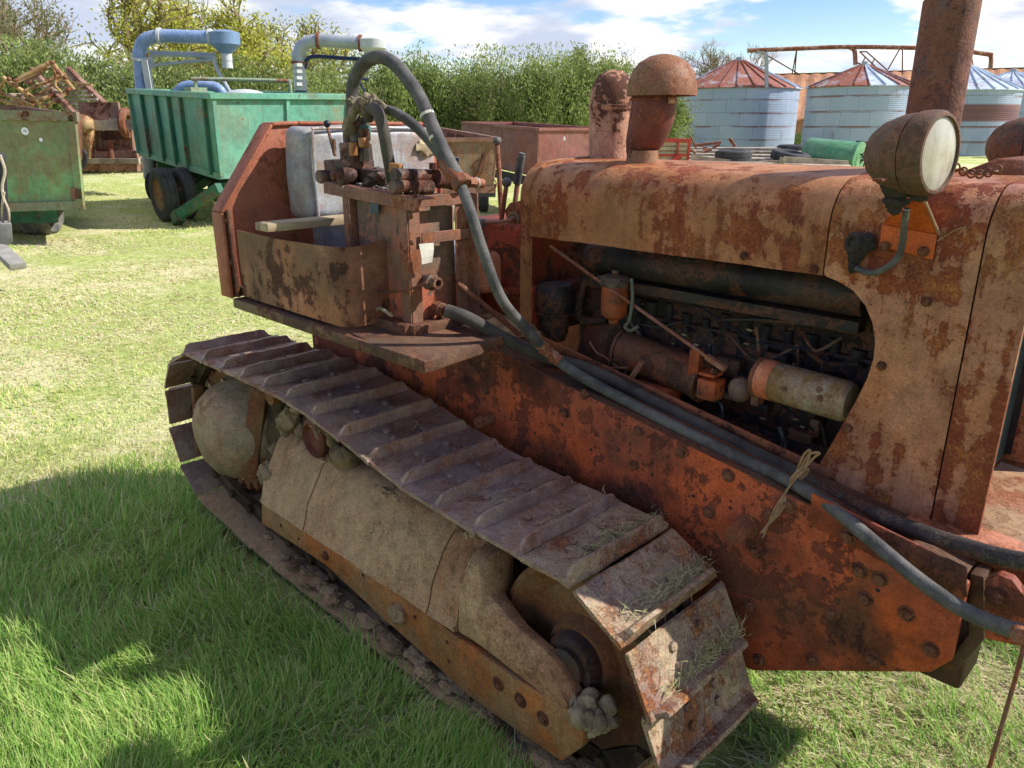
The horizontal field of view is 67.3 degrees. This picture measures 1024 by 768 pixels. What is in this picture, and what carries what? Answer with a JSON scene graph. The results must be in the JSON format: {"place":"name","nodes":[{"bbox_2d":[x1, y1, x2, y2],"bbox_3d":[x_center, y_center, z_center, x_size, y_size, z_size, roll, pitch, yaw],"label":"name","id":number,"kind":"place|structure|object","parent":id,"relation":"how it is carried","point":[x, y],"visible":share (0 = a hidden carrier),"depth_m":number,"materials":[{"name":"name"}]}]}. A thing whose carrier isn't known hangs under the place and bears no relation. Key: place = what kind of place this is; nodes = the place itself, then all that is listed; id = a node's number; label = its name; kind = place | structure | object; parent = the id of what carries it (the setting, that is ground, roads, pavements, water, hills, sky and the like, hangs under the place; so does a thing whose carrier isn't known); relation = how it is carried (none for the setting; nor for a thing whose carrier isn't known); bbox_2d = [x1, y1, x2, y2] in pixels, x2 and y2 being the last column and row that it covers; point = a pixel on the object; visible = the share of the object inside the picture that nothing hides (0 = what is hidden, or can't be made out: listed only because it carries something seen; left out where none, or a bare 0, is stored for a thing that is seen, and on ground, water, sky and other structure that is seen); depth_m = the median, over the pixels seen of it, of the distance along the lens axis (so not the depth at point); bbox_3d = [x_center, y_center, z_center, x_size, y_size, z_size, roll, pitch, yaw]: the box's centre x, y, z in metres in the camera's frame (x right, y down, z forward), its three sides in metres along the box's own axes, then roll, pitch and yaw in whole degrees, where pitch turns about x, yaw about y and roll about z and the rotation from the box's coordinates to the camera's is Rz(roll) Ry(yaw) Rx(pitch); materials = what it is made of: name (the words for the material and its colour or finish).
{"place":"outdoors","nodes":[
{"label":"outdoors","id":0,"kind":"place"},
{"bbox_2d":[0,133,1023,767],"bbox_3d":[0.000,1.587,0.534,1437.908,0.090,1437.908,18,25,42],"label":"ground","id":1,"kind":"structure","parent":0,"point":[84,261],"depth_m":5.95,"materials":[{"name":"green plant"}]},
{"bbox_2d":[0,153,26,269],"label":"hydraulic implement","id":2,"kind":"object","parent":1,"relation":"on","point":[10,259],"visible":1,"depth_m":8.19,"materials":[{"name":"black metal"}]},
{"bbox_2d":[0,33,69,104],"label":"willow bush","id":3,"kind":"object","parent":1,"relation":"on","point":[3,60],"visible":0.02,"depth_m":27.73,"materials":[{"name":"green plant"}]},
{"bbox_2d":[0,0,79,74],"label":"bare tree","id":4,"kind":"object","parent":1,"relation":"on","point":[9,27],"visible":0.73,"depth_m":35.82,"materials":[{"name":"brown plant"}]},
{"bbox_2d":[0,105,81,159],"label":"maroon hopper","id":5,"kind":"object","parent":1,"relation":"on","point":[7,107],"visible":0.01,"depth_m":14.79,"materials":[{"name":"metal"}]},
{"bbox_2d":[0,110,85,234],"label":"farm trailer","id":6,"kind":"object","parent":1,"relation":"on","point":[45,184],"visible":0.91,"depth_m":10.89,"materials":[{"name":"metal"}]},
{"bbox_2d":[0,60,93,107],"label":"reel frame","id":7,"kind":"object","parent":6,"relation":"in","point":[37,98],"visible":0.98,"depth_m":19.73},
{"bbox_2d":[0,0,96,71],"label":"bare tree","id":8,"kind":"object","parent":1,"relation":"on","point":[64,32],"visible":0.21,"depth_m":38.17,"materials":[{"name":"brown plant"}]},
{"bbox_2d":[0,32,122,171],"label":"willow bush","id":9,"kind":"object","parent":1,"relation":"on","point":[25,63],"visible":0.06,"depth_m":27.05,"materials":[{"name":"green plant"}]},
{"bbox_2d":[30,67,142,172],"bbox_3d":[-12.610,-7.723,23.199,2.469,3.138,11.621,-8,20,-23],"label":"hay elevator","id":10,"kind":"object","parent":1,"relation":"on","point":[108,142],"visible":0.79,"depth_m":18.98,"materials":[{"name":"brown metal"}]},
{"bbox_2d":[16,32,164,174],"bbox_3d":[-14.558,-9.974,27.497,5.371,4.827,5.674,18,25,42],"label":"willow bush","id":11,"kind":"object","parent":1,"relation":"on","point":[108,93],"visible":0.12,"depth_m":26.70,"materials":[{"name":"green plant"}]},
{"bbox_2d":[91,45,221,95],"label":"willow bush","id":12,"kind":"object","parent":1,"relation":"on","point":[171,83],"visible":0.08,"depth_m":29.11,"materials":[{"name":"green plant"}]},
{"bbox_2d":[71,0,259,80],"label":"budding tree","id":13,"kind":"object","parent":1,"relation":"on","point":[138,25],"visible":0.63,"depth_m":40.17,"materials":[{"name":"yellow plant"}]},
{"bbox_2d":[125,0,234,75],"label":"budding tree","id":14,"kind":"object","parent":1,"relation":"on","point":[200,19],"visible":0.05,"depth_m":46.07,"materials":[{"name":"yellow plant"}]},
{"bbox_2d":[131,27,262,200],"bbox_3d":[-6.802,-5.803,16.727,3.141,3.627,1.621,6,20,18],"label":"grain blower","id":15,"kind":"object","parent":1,"relation":"on","point":[226,44],"visible":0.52,"depth_m":16.47,"materials":[{"name":"blue paint"}]},
{"bbox_2d":[152,52,292,91],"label":"willow bush","id":16,"kind":"object","parent":1,"relation":"on","point":[232,73],"visible":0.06,"depth_m":30.12,"materials":[{"name":"green plant"}]},
{"bbox_2d":[126,77,345,225],"bbox_3d":[-5.680,-4.629,15.041,3.117,2.482,5.580,-14,23,-35],"label":"grain trailer","id":17,"kind":"object","parent":1,"relation":"on","point":[189,134],"visible":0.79,"depth_m":13.39,"materials":[{"name":"metal"}]},
{"bbox_2d":[189,0,306,81],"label":"budding tree","id":18,"kind":"object","parent":1,"relation":"on","point":[237,25],"visible":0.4,"depth_m":42.68,"materials":[{"name":"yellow plant"}]},
{"bbox_2d":[197,56,340,93],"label":"willow bush","id":19,"kind":"object","parent":1,"relation":"on","point":[311,88],"visible":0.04,"depth_m":31.41,"materials":[{"name":"green plant"}]},
{"bbox_2d":[218,9,376,84],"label":"budding tree","id":20,"kind":"object","parent":1,"relation":"on","point":[325,51],"visible":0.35,"depth_m":46.41,"materials":[{"name":"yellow plant"}]},
{"bbox_2d":[269,53,399,121],"bbox_3d":[-8.196,-12.506,34.739,6.405,5.004,6.642,18,25,42],"label":"willow bush","id":21,"kind":"object","parent":1,"relation":"on","point":[334,81],"visible":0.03,"depth_m":33.68,"materials":[{"name":"green plant"}]},
{"bbox_2d":[290,32,385,91],"bbox_3d":[-3.951,-6.224,17.944,2.001,3.650,1.378,10,21,27],"label":"grain blower","id":22,"kind":"object","parent":1,"relation":"on","point":[318,40],"visible":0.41,"depth_m":17.37,"materials":[{"name":"blue paint"}]},
{"bbox_2d":[313,50,437,121],"bbox_3d":[-6.455,-12.874,35.807,5.506,5.026,6.119,18,25,42],"label":"willow bush","id":23,"kind":"object","parent":1,"relation":"on","point":[399,95],"visible":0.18,"depth_m":34.78,"materials":[{"name":"green plant"}]},
{"bbox_2d":[365,39,464,126],"bbox_3d":[-4.612,-13.364,36.544,6.044,5.488,4.637,7,20,21],"label":"willow bush","id":24,"kind":"object","parent":1,"relation":"on","point":[417,69],"visible":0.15,"depth_m":35.49,"materials":[{"name":"green plant"}]},
{"bbox_2d":[405,46,503,128],"bbox_3d":[-2.789,-13.316,36.864,5.658,5.192,5.345,-2,19,-6],"label":"willow bush","id":25,"kind":"object","parent":1,"relation":"on","point":[460,79],"visible":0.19,"depth_m":35.47,"materials":[{"name":"green plant"}]},
{"bbox_2d":[441,127,501,211],"bbox_3d":[-1.615,-3.277,12.292,2.645,1.668,6.859,-1,19,-3],"label":"box trailer","id":26,"kind":"object","parent":1,"relation":"on","point":[474,153],"visible":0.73,"depth_m":9.19,"materials":[{"name":"metal"}]},
{"bbox_2d":[438,62,528,130],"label":"willow bush","id":27,"kind":"object","parent":1,"relation":"on","point":[471,113],"visible":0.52,"depth_m":34.69,"materials":[{"name":"green plant"}]},
{"bbox_2d":[435,42,592,124],"bbox_3d":[-0.287,-13.680,37.494,8.536,5.483,6.452,1,19,3],"label":"willow bush","id":28,"kind":"object","parent":1,"relation":"on","point":[528,91],"visible":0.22,"depth_m":36.16,"materials":[{"name":"green plant"}]},
{"bbox_2d":[461,121,588,183],"bbox_3d":[0.270,-4.452,15.690,1.552,1.726,4.432,-8,20,-21],"label":"box trailer","id":29,"kind":"object","parent":1,"relation":"on","point":[535,143],"visible":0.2,"depth_m":13.81,"materials":[{"name":"metal"}]},
{"bbox_2d":[488,40,628,126],"bbox_3d":[2.342,-13.815,37.689,6.964,5.615,5.944,5,19,15],"label":"willow bush","id":30,"kind":"object","parent":1,"relation":"on","point":[582,118],"visible":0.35,"depth_m":36.29,"materials":[{"name":"green plant"}]},
{"bbox_2d":[550,42,633,79],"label":"bare tree","id":31,"kind":"object","parent":1,"relation":"on","point":[577,53],"visible":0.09,"depth_m":74.89,"materials":[{"name":"green plant"}]},
{"bbox_2d":[164,0,1023,767],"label":"crawler tractor","id":32,"kind":"object","parent":1,"relation":"on","point":[706,354],"visible":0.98,"depth_m":2.19,"materials":[{"name":"paint"}]},
{"bbox_2d":[256,459,270,484],"bbox_3d":[-0.954,0.354,3.070,0.135,0.105,0.118,18,25,42],"label":"mud clod","id":33,"kind":"object","parent":32,"relation":"on","point":[263,472],"visible":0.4,"depth_m":3.04,"materials":[{"name":"soil"}]},
{"bbox_2d":[266,405,360,469],"bbox_3d":[-0.809,0.277,3.059,0.239,0.572,0.830,-14,23,-35],"label":"mud clod","id":34,"kind":"object","parent":32,"relation":"on","point":[290,420],"visible":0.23,"depth_m":2.95,"materials":[{"name":"soil"}]},
{"bbox_2d":[255,205,454,231],"bbox_3d":[-0.491,-0.611,2.798,0.085,0.026,0.909,18,25,42],"label":"wooden plank","id":35,"kind":"object","parent":32,"relation":"on","point":[297,223],"visible":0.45,"depth_m":2.56,"materials":[{"name":"beige wood"}]},
{"bbox_2d":[342,92,386,135],"bbox_3d":[-0.456,-0.843,2.407,0.192,0.130,0.083,18,25,42],"label":"knotted rag","id":36,"kind":"object","parent":32,"relation":"attached to","point":[357,105],"visible":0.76,"depth_m":2.40,"materials":[{"name":"fabric"}]},
{"bbox_2d":[205,368,595,767],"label":"caked mud","id":37,"kind":"structure","parent":32,"relation":"on","point":[310,576],"depth_m":2.57,"materials":[{"name":"brown soil"}]},
{"bbox_2d":[234,345,750,701],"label":"hay wisps","id":38,"kind":"object","parent":32,"relation":"on","point":[676,584],"visible":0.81,"depth_m":1.95,"materials":[{"name":"beige plant"}]},
{"bbox_2d":[566,688,618,740],"bbox_3d":[0.205,0.840,1.962,0.132,0.124,0.127,2,19,6],"label":"mud clod","id":39,"kind":"object","parent":32,"relation":"attached to","point":[591,712],"visible":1,"depth_m":1.93,"materials":[{"name":"soil"}]},
{"bbox_2d":[760,449,820,537],"bbox_3d":[0.689,0.275,1.916,0.108,0.253,0.063,-1,19,-4],"label":"twine bow","id":40,"kind":"object","parent":32,"relation":"attached to","point":[801,472],"visible":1,"depth_m":1.91,"materials":[{"name":"beige fabric"}]},
{"bbox_2d":[551,43,642,124],"bbox_3d":[4.760,-14.084,38.539,6.300,5.580,5.871,10,21,26],"label":"willow bush","id":41,"kind":"object","parent":1,"relation":"on","point":[606,67],"visible":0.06,"depth_m":37.29,"materials":[{"name":"green plant"}]},
{"bbox_2d":[597,43,637,72],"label":"bare tree","id":42,"kind":"object","parent":1,"relation":"on","point":[624,58],"visible":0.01,"depth_m":77.46,"materials":[{"name":"green plant"}]},
{"bbox_2d":[619,60,701,142],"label":"willow bush","id":43,"kind":"object","parent":1,"relation":"on","point":[682,119],"visible":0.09,"depth_m":39.62,"materials":[{"name":"green plant"}]},
{"bbox_2d":[658,138,690,159],"bbox_3d":[3.278,-5.667,19.862,1.807,1.369,3.739,-5,19,-13],"label":"red trailer","id":44,"kind":"object","parent":1,"relation":"on","point":[674,149],"visible":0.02,"depth_m":18.17,"materials":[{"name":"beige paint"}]},
{"bbox_2d":[671,50,728,77],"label":"bare tree","id":45,"kind":"object","parent":1,"relation":"on","point":[704,72],"visible":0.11,"depth_m":84.37,"materials":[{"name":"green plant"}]},
{"bbox_2d":[681,38,780,75],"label":"bare tree","id":46,"kind":"object","parent":1,"relation":"on","point":[713,60],"visible":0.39,"depth_m":84.13,"materials":[{"name":"brown plant"}]},
{"bbox_2d":[676,57,802,146],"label":"grain bin","id":47,"kind":"object","parent":1,"relation":"on","point":[741,104],"visible":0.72,"depth_m":48.67,"materials":[{"name":"metal"}]},
{"bbox_2d":[747,45,993,87],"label":"overhead conveyor","id":48,"kind":"object","parent":47,"relation":"on","point":[852,48],"visible":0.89,"depth_m":46.88,"materials":[{"name":"red metal"}]},
{"bbox_2d":[689,147,850,165],"bbox_3d":[6.777,-5.933,21.191,4.146,1.026,4.439,3,19,9],"label":"flatbed trailer","id":49,"kind":"object","parent":1,"relation":"on","point":[760,156],"visible":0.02,"depth_m":19.41,"materials":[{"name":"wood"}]},
{"bbox_2d":[693,141,720,146],"bbox_3d":[5.468,-6.734,21.565,0.769,0.158,0.072,0,19,0],"label":"loose pole","id":50,"kind":"object","parent":49,"relation":"on","point":[707,143],"visible":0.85,"depth_m":21.54,"materials":[{"name":"brown metal"}]},
{"bbox_2d":[728,137,735,146],"bbox_3d":[6.029,-6.611,21.044,0.245,0.266,0.076,0,19,0],"label":"loose pole","id":51,"kind":"object","parent":49,"relation":"on","point":[732,142],"visible":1,"depth_m":21.01,"materials":[{"name":"brown metal"}]},
{"bbox_2d":[722,158,751,161],"bbox_3d":[5.686,-5.740,19.803,0.916,0.229,0.916,18,25,42],"label":"old tyre","id":52,"kind":"object","parent":49,"relation":"on","point":[742,160],"visible":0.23,"depth_m":19.38,"materials":[{"name":"rubber"}]},
{"bbox_2d":[715,150,751,158],"bbox_3d":[5.685,-5.890,19.753,0.916,0.229,0.916,18,25,42],"label":"old tyre","id":53,"kind":"object","parent":52,"relation":"on","point":[736,154],"visible":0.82,"depth_m":19.38,"materials":[{"name":"rubber"}]},
{"bbox_2d":[749,149,771,150],"bbox_3d":[7.094,-6.604,22.045,0.916,0.208,0.916,18,25,42],"label":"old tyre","id":54,"kind":"object","parent":49,"relation":"on","point":[759,150],"visible":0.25,"depth_m":21.73,"materials":[{"name":"rubber"}]},
{"bbox_2d":[770,148,810,159],"bbox_3d":[7.226,-5.897,19.962,1.009,0.400,0.997,18,25,42],"label":"old tyre","id":55,"kind":"object","parent":49,"relation":"on","point":[777,154],"visible":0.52,"depth_m":19.73,"materials":[{"name":"rubber"}]},
{"bbox_2d":[777,144,803,150],"bbox_3d":[8.218,-6.861,22.486,0.916,0.270,0.916,18,25,42],"label":"old tyre","id":56,"kind":"object","parent":55,"relation":"on","point":[797,147],"visible":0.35,"depth_m":22.11,"materials":[{"name":"rubber"}]},
{"bbox_2d":[801,138,865,166],"bbox_3d":[8.543,-5.750,20.274,1.777,1.404,0.942,18,25,42],"label":"green drum","id":57,"kind":"object","parent":49,"relation":"on","point":[852,152],"visible":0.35,"depth_m":19.89,"materials":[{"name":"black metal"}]},
{"bbox_2d":[794,129,802,143],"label":"willow bush","id":58,"kind":"object","parent":1,"relation":"on","point":[798,138],"visible":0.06,"depth_m":53.58,"materials":[{"name":"green plant"}]},
{"bbox_2d":[801,61,910,144],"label":"grain bin","id":59,"kind":"object","parent":1,"relation":"on","point":[864,101],"visible":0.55,"depth_m":42.08,"materials":[{"name":"metal"}]},
{"bbox_2d":[959,64,1023,155],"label":"grain bin","id":60,"kind":"object","parent":1,"relation":"on","point":[992,103],"visible":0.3,"depth_m":42.22,"materials":[{"name":"metal"}]},
{"bbox_2d":[998,69,1023,117],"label":"grain bin","id":61,"kind":"object","parent":1,"relation":"on","point":[1015,76],"visible":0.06,"depth_m":50.86,"materials":[{"name":"metal"}]},
{"bbox_2d":[0,0,1023,112],"label":"sky","id":62,"kind":"structure","parent":0,"point":[648,27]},
{"bbox_2d":[775,67,1023,132],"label":"tiled barn","id":63,"kind":"structure","parent":0,"point":[803,80],"depth_m":65.43,"materials":[{"name":"brick"}]}
]}

